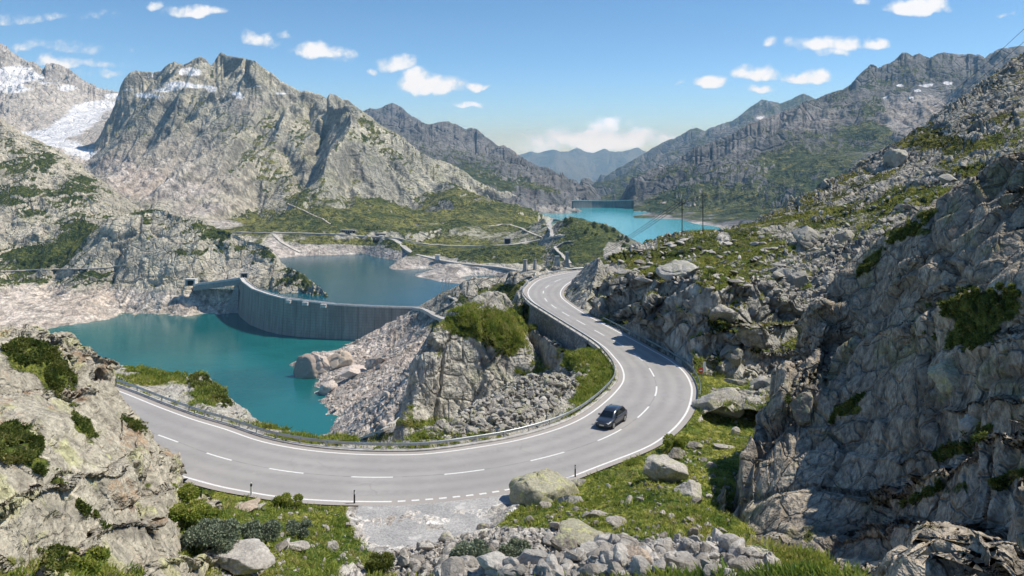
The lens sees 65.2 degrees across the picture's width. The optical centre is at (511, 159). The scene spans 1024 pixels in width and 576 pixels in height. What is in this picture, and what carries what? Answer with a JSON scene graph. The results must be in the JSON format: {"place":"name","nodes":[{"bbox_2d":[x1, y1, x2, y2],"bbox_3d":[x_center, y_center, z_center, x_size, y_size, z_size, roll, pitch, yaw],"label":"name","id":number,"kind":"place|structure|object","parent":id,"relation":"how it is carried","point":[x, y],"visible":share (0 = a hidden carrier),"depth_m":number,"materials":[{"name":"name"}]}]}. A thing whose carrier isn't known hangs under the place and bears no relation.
{"place":"outdoors","nodes":[
{"label":"outdoors","id":0,"kind":"place"},
{"bbox_2d":[0,43,118,163],"bbox_3d":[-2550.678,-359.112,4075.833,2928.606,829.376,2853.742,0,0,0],"label":"mountain","id":1,"kind":"structure","parent":0,"point":[63,109],"depth_m":3827.10,"materials":[{"name":"stone"}]},
{"bbox_2d":[0,324,222,575],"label":"rock outcrop","id":2,"kind":"object","parent":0,"point":[120,474],"visible":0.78,"depth_m":40.98,"materials":[{"name":"stone"}]},
{"bbox_2d":[0,417,45,465],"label":"juniper shrub","id":3,"kind":"object","parent":2,"relation":"on","point":[13,432],"visible":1,"depth_m":37.52,"materials":[{"name":"green plant"}]},
{"bbox_2d":[1,333,63,364],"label":"juniper shrub","id":4,"kind":"object","parent":2,"relation":"on","point":[47,350],"visible":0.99,"depth_m":54.49,"materials":[{"name":"green plant"}]},
{"bbox_2d":[31,462,68,491],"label":"juniper shrub","id":5,"kind":"object","parent":2,"relation":"on","point":[39,469],"visible":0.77,"depth_m":36.36,"materials":[{"name":"green plant"}]},
{"bbox_2d":[37,542,79,573],"bbox_3d":[-18.030,15.940,31.900,1.660,1.862,5.112,0,0,-32],"label":"juniper shrub","id":6,"kind":"object","parent":2,"relation":"on","point":[52,553],"visible":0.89,"depth_m":31.45,"materials":[{"name":"green plant"}]},
{"bbox_2d":[43,359,78,398],"bbox_3d":[-30.126,14.630,53.180,2.026,2.297,7.200,0,0,-10],"label":"juniper shrub","id":7,"kind":"object","parent":2,"relation":"on","point":[55,368],"visible":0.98,"depth_m":53.43,"materials":[{"name":"green plant"}]},
{"bbox_2d":[68,402,98,439],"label":"juniper shrub","id":8,"kind":"object","parent":2,"relation":"on","point":[79,419],"visible":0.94,"depth_m":43.68,"materials":[{"name":"green plant"}]},
{"bbox_2d":[75,497,113,530],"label":"juniper shrub","id":9,"kind":"object","parent":2,"relation":"on","point":[83,507],"visible":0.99,"depth_m":36.96,"materials":[{"name":"green plant"}]},
{"bbox_2d":[120,413,147,434],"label":"juniper shrub","id":10,"kind":"object","parent":2,"relation":"on","point":[136,424],"visible":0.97,"depth_m":55.00,"materials":[{"name":"green plant"}]},
{"bbox_2d":[0,117,327,328],"bbox_3d":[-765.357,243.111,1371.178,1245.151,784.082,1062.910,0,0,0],"label":"hillside","id":11,"kind":"structure","parent":0,"point":[59,207],"depth_m":1142.01,"materials":[{"name":"stone"}]},
{"bbox_2d":[225,285,239,312],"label":"abutment wall","id":12,"kind":"structure","parent":11,"relation":"on","point":[232,306],"depth_m":1044.48,"materials":[{"name":"concrete"}]},
{"bbox_2d":[238,277,417,339],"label":"arch dam","id":13,"kind":"structure","parent":11,"relation":"on","point":[272,312],"depth_m":902.37,"materials":[{"name":"concrete"}]},
{"bbox_2d":[193,277,242,290],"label":"bridge","id":14,"kind":"structure","parent":13,"relation":"on","point":[217,283],"depth_m":1048.75,"materials":[{"name":"concrete"}]},
{"bbox_2d":[48,312,354,435],"bbox_3d":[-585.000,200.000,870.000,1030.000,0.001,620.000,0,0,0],"label":"lake","id":15,"kind":"structure","parent":0,"point":[245,363],"depth_m":826.88,"materials":[{"name":"liquid"}]},
{"bbox_2d":[78,52,561,283],"bbox_3d":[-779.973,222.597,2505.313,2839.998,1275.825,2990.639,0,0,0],"label":"mountain","id":16,"kind":"structure","parent":0,"point":[229,143],"depth_m":2067.59,"materials":[{"name":"stone"}]},
{"bbox_2d":[211,254,496,305],"bbox_3d":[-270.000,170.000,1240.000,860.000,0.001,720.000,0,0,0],"label":"lake","id":17,"kind":"structure","parent":0,"point":[361,279],"depth_m":1119.35,"materials":[{"name":"liquid"}]},
{"bbox_2d":[115,256,631,465],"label":"hillside","id":18,"kind":"structure","parent":0,"point":[459,376],"depth_m":131.43,"materials":[{"name":"stone"}]},
{"bbox_2d":[120,364,185,374],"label":"juniper shrub","id":19,"kind":"object","parent":18,"relation":"on","point":[132,368],"visible":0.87,"depth_m":109.40,"materials":[{"name":"green plant"}]},
{"bbox_2d":[187,371,235,407],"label":"juniper shrub","id":20,"kind":"object","parent":18,"relation":"on","point":[225,399],"visible":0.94,"depth_m":103.19,"materials":[{"name":"green plant"}]},
{"bbox_2d":[115,291,643,465],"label":"grass","id":21,"kind":"structure","parent":18,"relation":"on","point":[584,393],"depth_m":108.26,"materials":[{"name":"green plant"}]},
{"bbox_2d":[462,308,521,329],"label":"juniper shrub","id":22,"kind":"object","parent":18,"relation":"on","point":[498,314],"visible":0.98,"depth_m":137.42,"materials":[{"name":"green plant"}]},
{"bbox_2d":[484,325,519,353],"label":"juniper shrub","id":23,"kind":"object","parent":18,"relation":"on","point":[503,342],"visible":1,"depth_m":136.01,"materials":[{"name":"green plant"}]},
{"bbox_2d":[415,363,589,439],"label":"scree","id":24,"kind":"structure","parent":18,"relation":"on","point":[546,381],"depth_m":92.04,"materials":[{"name":"grey stone"}]},
{"bbox_2d":[528,305,587,350],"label":"retaining wall","id":25,"kind":"structure","parent":18,"relation":"on","point":[552,329],"depth_m":138.83,"materials":[{"name":"grey concrete"}]},
{"bbox_2d":[575,355,616,391],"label":"juniper shrub","id":26,"kind":"object","parent":18,"relation":"on","point":[593,375],"visible":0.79,"depth_m":103.79,"materials":[{"name":"green plant"}]},
{"bbox_2d":[232,232,518,270],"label":"road","id":27,"kind":"structure","parent":0,"point":[405,248],"depth_m":1383.62,"materials":[{"name":"grey asphalt"}]},
{"bbox_2d":[117,271,697,505],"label":"road","id":28,"kind":"structure","parent":0,"point":[327,476],"depth_m":76.58,"materials":[{"name":"grey asphalt"}]},
{"bbox_2d":[116,270,617,451],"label":"kerb","id":29,"kind":"structure","parent":28,"relation":"on","point":[592,344],"depth_m":83.64,"materials":[{"name":"concrete"}]},
{"bbox_2d":[116,267,615,448],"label":"guardrail","id":30,"kind":"object","parent":29,"relation":"on","point":[378,443],"visible":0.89,"depth_m":82.56,"materials":[{"name":"metal"}]},
{"bbox_2d":[120,271,692,501],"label":"road marking","id":31,"kind":"object","parent":28,"relation":"on","point":[679,422],"visible":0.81,"depth_m":79.56,"materials":[{"name":"paint"}]},
{"bbox_2d":[595,404,627,428],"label":"car","id":32,"kind":"object","parent":28,"relation":"on","point":[612,415],"visible":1,"depth_m":84.19,"materials":[{"name":"grey paint"}]},
{"bbox_2d":[18,372,806,575],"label":"ground","id":33,"kind":"structure","parent":0,"point":[499,513],"depth_m":61.80,"materials":[{"name":"green plant"}]},
{"bbox_2d":[64,546,110,574],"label":"willow bush","id":34,"kind":"object","parent":33,"relation":"on","point":[91,561],"visible":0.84,"depth_m":32.67,"materials":[{"name":"green plant"}]},
{"bbox_2d":[170,482,200,502],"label":"willow bush","id":35,"kind":"object","parent":33,"relation":"on","point":[188,492],"visible":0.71,"depth_m":49.95,"materials":[{"name":"green plant"}]},
{"bbox_2d":[168,498,221,524],"bbox_3d":[-18.552,20.672,46.469,3.020,1.733,2.538,0,0,0],"label":"willow bush","id":36,"kind":"object","parent":33,"relation":"on","point":[196,509],"visible":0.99,"depth_m":45.98,"materials":[{"name":"green plant"}]},
{"bbox_2d":[181,517,241,554],"bbox_3d":[-16.734,20.938,44.246,3.235,2.066,2.825,0,0,0],"label":"willow bush","id":37,"kind":"object","parent":33,"relation":"on","point":[219,534],"visible":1,"depth_m":43.74,"materials":[{"name":"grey plant"}]},
{"bbox_2d":[201,538,274,574],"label":"boulder","id":38,"kind":"object","parent":33,"relation":"on","point":[249,556],"visible":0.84,"depth_m":43.11,"materials":[{"name":"stone"}]},
{"bbox_2d":[234,497,260,511],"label":"boulder","id":39,"kind":"object","parent":33,"relation":"on","point":[251,505],"visible":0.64,"depth_m":58.26,"materials":[{"name":"beige stone"}]},
{"bbox_2d":[238,519,282,544],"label":"willow bush","id":40,"kind":"object","parent":33,"relation":"on","point":[257,529],"visible":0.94,"depth_m":47.33,"materials":[{"name":"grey plant"}]},
{"bbox_2d":[272,492,303,506],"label":"willow bush","id":41,"kind":"object","parent":33,"relation":"on","point":[285,498],"visible":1,"depth_m":64.60,"materials":[{"name":"green plant"}]},
{"bbox_2d":[286,518,312,537],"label":"willow bush","id":42,"kind":"object","parent":33,"relation":"on","point":[294,527],"visible":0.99,"depth_m":54.65,"materials":[{"name":"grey plant"}]},
{"bbox_2d":[364,551,395,571],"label":"willow bush","id":43,"kind":"object","parent":33,"relation":"on","point":[377,561],"visible":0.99,"depth_m":51.23,"materials":[{"name":"green plant"}]},
{"bbox_2d":[355,493,510,546],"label":"gravel layby","id":44,"kind":"structure","parent":33,"relation":"on","point":[404,532],"depth_m":62.16,"materials":[{"name":"grey gravel"}]},
{"bbox_2d":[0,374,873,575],"bbox_3d":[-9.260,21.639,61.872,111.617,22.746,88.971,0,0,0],"label":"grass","id":45,"kind":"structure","parent":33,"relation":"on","point":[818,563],"depth_m":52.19,"materials":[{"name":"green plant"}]},
{"bbox_2d":[189,414,744,575],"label":"scree","id":46,"kind":"structure","parent":33,"relation":"on","point":[356,536],"depth_m":58.33,"materials":[{"name":"stone"}]},
{"bbox_2d":[448,537,491,558],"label":"willow bush","id":47,"kind":"object","parent":33,"relation":"on","point":[475,547],"visible":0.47,"depth_m":31.53,"materials":[{"name":"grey plant"}]},
{"bbox_2d":[476,551,505,569],"bbox_3d":[-0.522,13.059,25.938,1.327,0.704,0.871,18,-16,17],"label":"boulder","id":48,"kind":"object","parent":33,"relation":"on","point":[489,561],"visible":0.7,"depth_m":25.76,"materials":[{"name":"stone"}]},
{"bbox_2d":[497,537,531,556],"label":"willow bush","id":49,"kind":"object","parent":33,"relation":"on","point":[515,547],"visible":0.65,"depth_m":48.12,"materials":[{"name":"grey plant"}]},
{"bbox_2d":[509,468,579,505],"bbox_3d":[2.551,27.116,65.877,5.614,2.649,4.165,0,0,-28],"label":"boulder","id":50,"kind":"object","parent":33,"relation":"on","point":[544,485],"visible":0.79,"depth_m":64.90,"materials":[{"name":"stone"}]},
{"bbox_2d":[550,532,579,552],"bbox_3d":[3.207,23.317,48.267,1.853,1.453,1.105,0,-11,0],"label":"boulder","id":51,"kind":"object","parent":33,"relation":"on","point":[562,541],"visible":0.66,"depth_m":48.22,"materials":[{"name":"grey stone"}]},
{"bbox_2d":[380,527,775,575],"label":"scree","id":52,"kind":"structure","parent":33,"relation":"on","point":[699,550],"depth_m":29.95,"materials":[{"name":"stone"}]},
{"bbox_2d":[438,556,464,575],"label":"boulder","id":53,"kind":"object","parent":52,"relation":"on","point":[453,566],"visible":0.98,"depth_m":26.06,"materials":[{"name":"stone"}]},
{"bbox_2d":[517,549,547,564],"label":"boulder","id":54,"kind":"object","parent":52,"relation":"on","point":[533,556],"visible":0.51,"depth_m":25.95,"materials":[{"name":"stone"}]},
{"bbox_2d":[580,563,598,575],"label":"boulder","id":55,"kind":"object","parent":52,"relation":"on","point":[590,569],"visible":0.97,"depth_m":24.20,"materials":[{"name":"stone"}]},
{"bbox_2d":[626,546,652,564],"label":"boulder","id":56,"kind":"object","parent":52,"relation":"on","point":[634,550],"visible":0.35,"depth_m":26.86,"materials":[{"name":"beige stone"}]},
{"bbox_2d":[717,533,739,551],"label":"boulder","id":57,"kind":"object","parent":52,"relation":"on","point":[725,540],"visible":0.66,"depth_m":29.84,"materials":[{"name":"stone"}]},
{"bbox_2d":[559,518,605,545],"bbox_3d":[4.657,23.576,49.895,3.766,1.257,3.171,0,0,44],"label":"boulder","id":58,"kind":"object","parent":33,"relation":"on","point":[581,531],"visible":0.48,"depth_m":49.74,"materials":[{"name":"stone"}]},
{"bbox_2d":[599,550,627,567],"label":"boulder","id":59,"kind":"object","parent":33,"relation":"on","point":[609,556],"visible":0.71,"depth_m":24.48,"materials":[{"name":"stone"}]},
{"bbox_2d":[606,515,626,526],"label":"boulder","id":60,"kind":"object","parent":33,"relation":"on","point":[616,520],"visible":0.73,"depth_m":54.47,"materials":[{"name":"stone"}]},
{"bbox_2d":[613,543,627,562],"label":"boulder","id":61,"kind":"object","parent":33,"relation":"on","point":[620,550],"visible":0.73,"depth_m":24.56,"materials":[{"name":"stone"}]},
{"bbox_2d":[631,555,651,575],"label":"boulder","id":62,"kind":"object","parent":33,"relation":"on","point":[639,563],"visible":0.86,"depth_m":23.70,"materials":[{"name":"stone"}]},
{"bbox_2d":[643,454,688,482],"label":"boulder","id":63,"kind":"object","parent":33,"relation":"on","point":[664,468],"visible":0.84,"depth_m":65.17,"materials":[{"name":"grey stone"}]},
{"bbox_2d":[662,433,689,448],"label":"willow bush","id":64,"kind":"object","parent":33,"relation":"on","point":[680,442],"visible":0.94,"depth_m":76.58,"materials":[{"name":"green plant"}]},
{"bbox_2d":[665,556,701,570],"bbox_3d":[5.921,13.980,27.502,1.293,0.557,0.606,0,0,0],"label":"boulder","id":65,"kind":"object","parent":33,"relation":"on","point":[679,562],"visible":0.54,"depth_m":27.42,"materials":[{"name":"stone"}]},
{"bbox_2d":[673,479,701,497],"bbox_3d":[13.890,25.846,62.250,2.530,1.704,2.009,8,6,-28],"label":"boulder","id":66,"kind":"object","parent":33,"relation":"on","point":[690,487],"visible":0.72,"depth_m":61.98,"materials":[{"name":"grey stone"}]},
{"bbox_2d":[692,389,743,417],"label":"boulder","id":67,"kind":"object","parent":33,"relation":"on","point":[710,399],"visible":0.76,"depth_m":89.78,"materials":[{"name":"grey stone"}]},
{"bbox_2d":[727,537,744,556],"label":"boulder","id":68,"kind":"object","parent":33,"relation":"on","point":[733,546],"visible":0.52,"depth_m":29.59,"materials":[{"name":"stone"}]},
{"bbox_2d":[729,555,752,575],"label":"boulder","id":69,"kind":"object","parent":33,"relation":"on","point":[743,562],"visible":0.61,"depth_m":28.36,"materials":[{"name":"stone"}]},
{"bbox_2d":[289,266,571,442],"bbox_3d":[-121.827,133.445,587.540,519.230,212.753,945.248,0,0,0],"label":"shore","id":70,"kind":"structure","parent":0,"point":[509,286],"depth_m":681.48,"materials":[{"name":"stone"}]},
{"bbox_2d":[293,353,318,378],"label":"boulder","id":71,"kind":"object","parent":70,"relation":"on","point":[305,366],"visible":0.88,"depth_m":734.62,"materials":[{"name":"stone"}]},
{"bbox_2d":[311,353,329,373],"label":"boulder","id":72,"kind":"object","parent":70,"relation":"on","point":[322,365],"visible":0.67,"depth_m":737.08,"materials":[{"name":"stone"}]},
{"bbox_2d":[318,380,338,393],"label":"boulder","id":73,"kind":"object","parent":70,"relation":"on","point":[327,387],"visible":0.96,"depth_m":681.35,"materials":[{"name":"stone"}]},
{"bbox_2d":[327,349,352,369],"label":"boulder","id":74,"kind":"object","parent":70,"relation":"on","point":[339,358],"visible":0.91,"depth_m":741.53,"materials":[{"name":"beige stone"}]},
{"bbox_2d":[338,365,365,377],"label":"boulder","id":75,"kind":"object","parent":70,"relation":"on","point":[350,371],"visible":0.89,"depth_m":691.63,"materials":[{"name":"stone"}]},
{"bbox_2d":[365,356,385,369],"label":"boulder","id":76,"kind":"object","parent":70,"relation":"on","point":[371,363],"visible":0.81,"depth_m":691.60,"materials":[{"name":"stone"}]},
{"bbox_2d":[378,235,539,246],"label":"road","id":77,"kind":"structure","parent":0,"point":[526,242],"depth_m":1379.52,"materials":[{"name":"grey asphalt"}]},
{"bbox_2d":[363,103,601,212],"bbox_3d":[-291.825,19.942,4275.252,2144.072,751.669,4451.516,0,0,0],"label":"mountain","id":78,"kind":"structure","parent":0,"point":[477,155],"depth_m":3420.71,"materials":[{"name":"grey stone"}]},
{"bbox_2d":[572,200,633,208],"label":"distant dam","id":79,"kind":"structure","parent":78,"relation":"on","point":[628,204],"depth_m":2338.79,"materials":[{"name":"concrete"}]},
{"bbox_2d":[0,0,1023,154],"label":"sky","id":80,"kind":"structure","parent":0,"point":[537,76],"materials":[{"name":"blue"}]},
{"bbox_2d":[518,147,645,181],"bbox_3d":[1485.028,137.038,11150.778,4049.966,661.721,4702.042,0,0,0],"label":"mountain","id":81,"kind":"structure","parent":0,"point":[578,164],"depth_m":11376.74,"materials":[{"name":"stone"}]},
{"bbox_2d":[538,216,642,270],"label":"hill","id":82,"kind":"structure","parent":0,"point":[582,247],"depth_m":1167.28,"materials":[{"name":"green plant"}]},
{"bbox_2d":[536,207,725,245],"bbox_3d":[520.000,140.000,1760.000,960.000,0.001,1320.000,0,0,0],"label":"lake","id":83,"kind":"structure","parent":0,"point":[624,221],"depth_m":1792.02,"materials":[{"name":"liquid"}]},
{"bbox_2d":[592,93,814,200],"bbox_3d":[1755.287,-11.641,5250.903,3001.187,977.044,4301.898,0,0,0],"label":"mountain","id":84,"kind":"structure","parent":0,"point":[666,153],"depth_m":5375.72,"materials":[{"name":"grey stone"}]},
{"bbox_2d":[565,52,1023,414],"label":"hillside","id":85,"kind":"structure","parent":0,"point":[994,106],"depth_m":171.79,"materials":[{"name":"stone"}]},
{"bbox_2d":[603,317,700,396],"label":"guardrail","id":86,"kind":"object","parent":85,"relation":"on","point":[672,353],"visible":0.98,"depth_m":117.47,"materials":[{"name":"metal"}]},
{"bbox_2d":[655,259,697,280],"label":"boulder","id":87,"kind":"object","parent":85,"relation":"on","point":[672,268],"visible":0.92,"depth_m":125.03,"materials":[{"name":"grey stone"}]},
{"bbox_2d":[606,231,770,283],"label":"scree","id":88,"kind":"structure","parent":85,"relation":"on","point":[694,255],"depth_m":181.30,"materials":[{"name":"stone"}]},
{"bbox_2d":[708,304,736,321],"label":"boulder","id":89,"kind":"object","parent":85,"relation":"on","point":[720,311],"visible":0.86,"depth_m":109.31,"materials":[{"name":"grey stone"}]},
{"bbox_2d":[719,344,742,365],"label":"boulder","id":90,"kind":"object","parent":85,"relation":"on","point":[735,356],"visible":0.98,"depth_m":106.71,"materials":[{"name":"grey stone"}]},
{"bbox_2d":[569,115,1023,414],"bbox_3d":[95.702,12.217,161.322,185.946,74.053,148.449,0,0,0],"label":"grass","id":91,"kind":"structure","parent":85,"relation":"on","point":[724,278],"depth_m":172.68,"materials":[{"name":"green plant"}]},
{"bbox_2d":[786,271,808,287],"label":"boulder","id":92,"kind":"object","parent":85,"relation":"on","point":[798,279],"visible":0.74,"depth_m":139.24,"materials":[{"name":"grey stone"}]},
{"bbox_2d":[791,225,818,248],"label":"boulder","id":93,"kind":"object","parent":85,"relation":"on","point":[806,236],"visible":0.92,"depth_m":169.90,"materials":[{"name":"grey stone"}]},
{"bbox_2d":[834,229,853,242],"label":"boulder","id":94,"kind":"object","parent":85,"relation":"on","point":[840,236],"visible":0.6,"depth_m":165.47,"materials":[{"name":"grey stone"}]},
{"bbox_2d":[735,153,963,394],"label":"scree","id":95,"kind":"structure","parent":85,"relation":"on","point":[793,288],"depth_m":156.43,"materials":[{"name":"grey stone"}]},
{"bbox_2d":[883,149,907,167],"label":"boulder","id":96,"kind":"object","parent":85,"relation":"on","point":[893,158],"visible":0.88,"depth_m":253.97,"materials":[{"name":"grey stone"}]},
{"bbox_2d":[612,52,996,227],"bbox_3d":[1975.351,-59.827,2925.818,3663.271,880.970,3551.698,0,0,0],"label":"mountain","id":97,"kind":"structure","parent":0,"point":[803,148],"depth_m":2702.93,"materials":[{"name":"grey stone"}]},
{"bbox_2d":[716,151,1023,575],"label":"rock outcrop","id":98,"kind":"object","parent":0,"point":[839,488],"visible":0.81,"depth_m":52.27,"materials":[{"name":"stone"}]},
{"bbox_2d":[789,391,812,425],"bbox_3d":[22.662,19.338,62.068,1.706,2.699,1.558,0,0,-41],"label":"boulder","id":99,"kind":"object","parent":98,"relation":"on","point":[801,405],"visible":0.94,"depth_m":61.66,"materials":[{"name":"grey stone"}]},
{"bbox_2d":[828,391,865,423],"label":"juniper shrub","id":100,"kind":"object","parent":98,"relation":"on","point":[842,409],"visible":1,"depth_m":58.84,"materials":[{"name":"green plant"}]},
{"bbox_2d":[856,250,881,277],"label":"juniper shrub","id":101,"kind":"object","parent":98,"relation":"on","point":[869,262],"visible":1,"depth_m":69.68,"materials":[{"name":"green plant"}]},
{"bbox_2d":[874,206,939,254],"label":"juniper shrub","id":102,"kind":"object","parent":98,"relation":"on","point":[901,233],"visible":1,"depth_m":66.92,"materials":[{"name":"green plant"}]},
{"bbox_2d":[897,477,944,508],"bbox_3d":[21.438,17.611,42.229,1.115,3.088,3.969,0,0,0],"label":"juniper shrub","id":103,"kind":"object","parent":98,"relation":"on","point":[926,491],"visible":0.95,"depth_m":41.27,"materials":[{"name":"green plant"}]},
{"bbox_2d":[927,358,959,393],"bbox_3d":[26.507,13.041,48.179,2.163,2.181,2.258,0,0,-26],"label":"boulder","id":104,"kind":"object","parent":98,"relation":"on","point":[944,375],"visible":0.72,"depth_m":47.72,"materials":[{"name":"stone"}]},
{"bbox_2d":[921,321,993,352],"bbox_3d":[27.253,10.703,48.461,1.483,2.213,8.618,0,0,6],"label":"juniper shrub","id":105,"kind":"object","parent":98,"relation":"on","point":[964,336],"visible":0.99,"depth_m":47.67,"materials":[{"name":"green plant"}]},
{"bbox_2d":[931,421,993,463],"bbox_3d":[24.178,15.125,41.878,2.322,4.493,9.181,0,0,16],"label":"juniper shrub","id":106,"kind":"object","parent":98,"relation":"on","point":[940,453],"visible":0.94,"depth_m":43.20,"materials":[{"name":"green plant"}]},
{"bbox_2d":[958,413,979,432],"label":"boulder","id":107,"kind":"object","parent":98,"relation":"on","point":[966,423],"visible":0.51,"depth_m":43.75,"materials":[{"name":"grey stone"}]},
{"bbox_2d":[924,282,1021,326],"bbox_3d":[27.965,8.638,50.158,2.770,3.631,12.540,0,0,11],"label":"juniper shrub","id":108,"kind":"object","parent":98,"relation":"on","point":[1011,293],"visible":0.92,"depth_m":46.64,"materials":[{"name":"green plant"}]},
{"bbox_2d":[986,467,1023,487],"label":"juniper shrub","id":109,"kind":"object","parent":98,"relation":"on","point":[1009,476],"visible":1,"depth_m":35.18,"materials":[{"name":"green plant"}]},
{"bbox_2d":[985,46,1023,68],"bbox_3d":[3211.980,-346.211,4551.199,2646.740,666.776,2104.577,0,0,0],"label":"mountain","id":110,"kind":"structure","parent":0,"point":[1000,56],"depth_m":4454.64,"materials":[{"name":"grey stone"}]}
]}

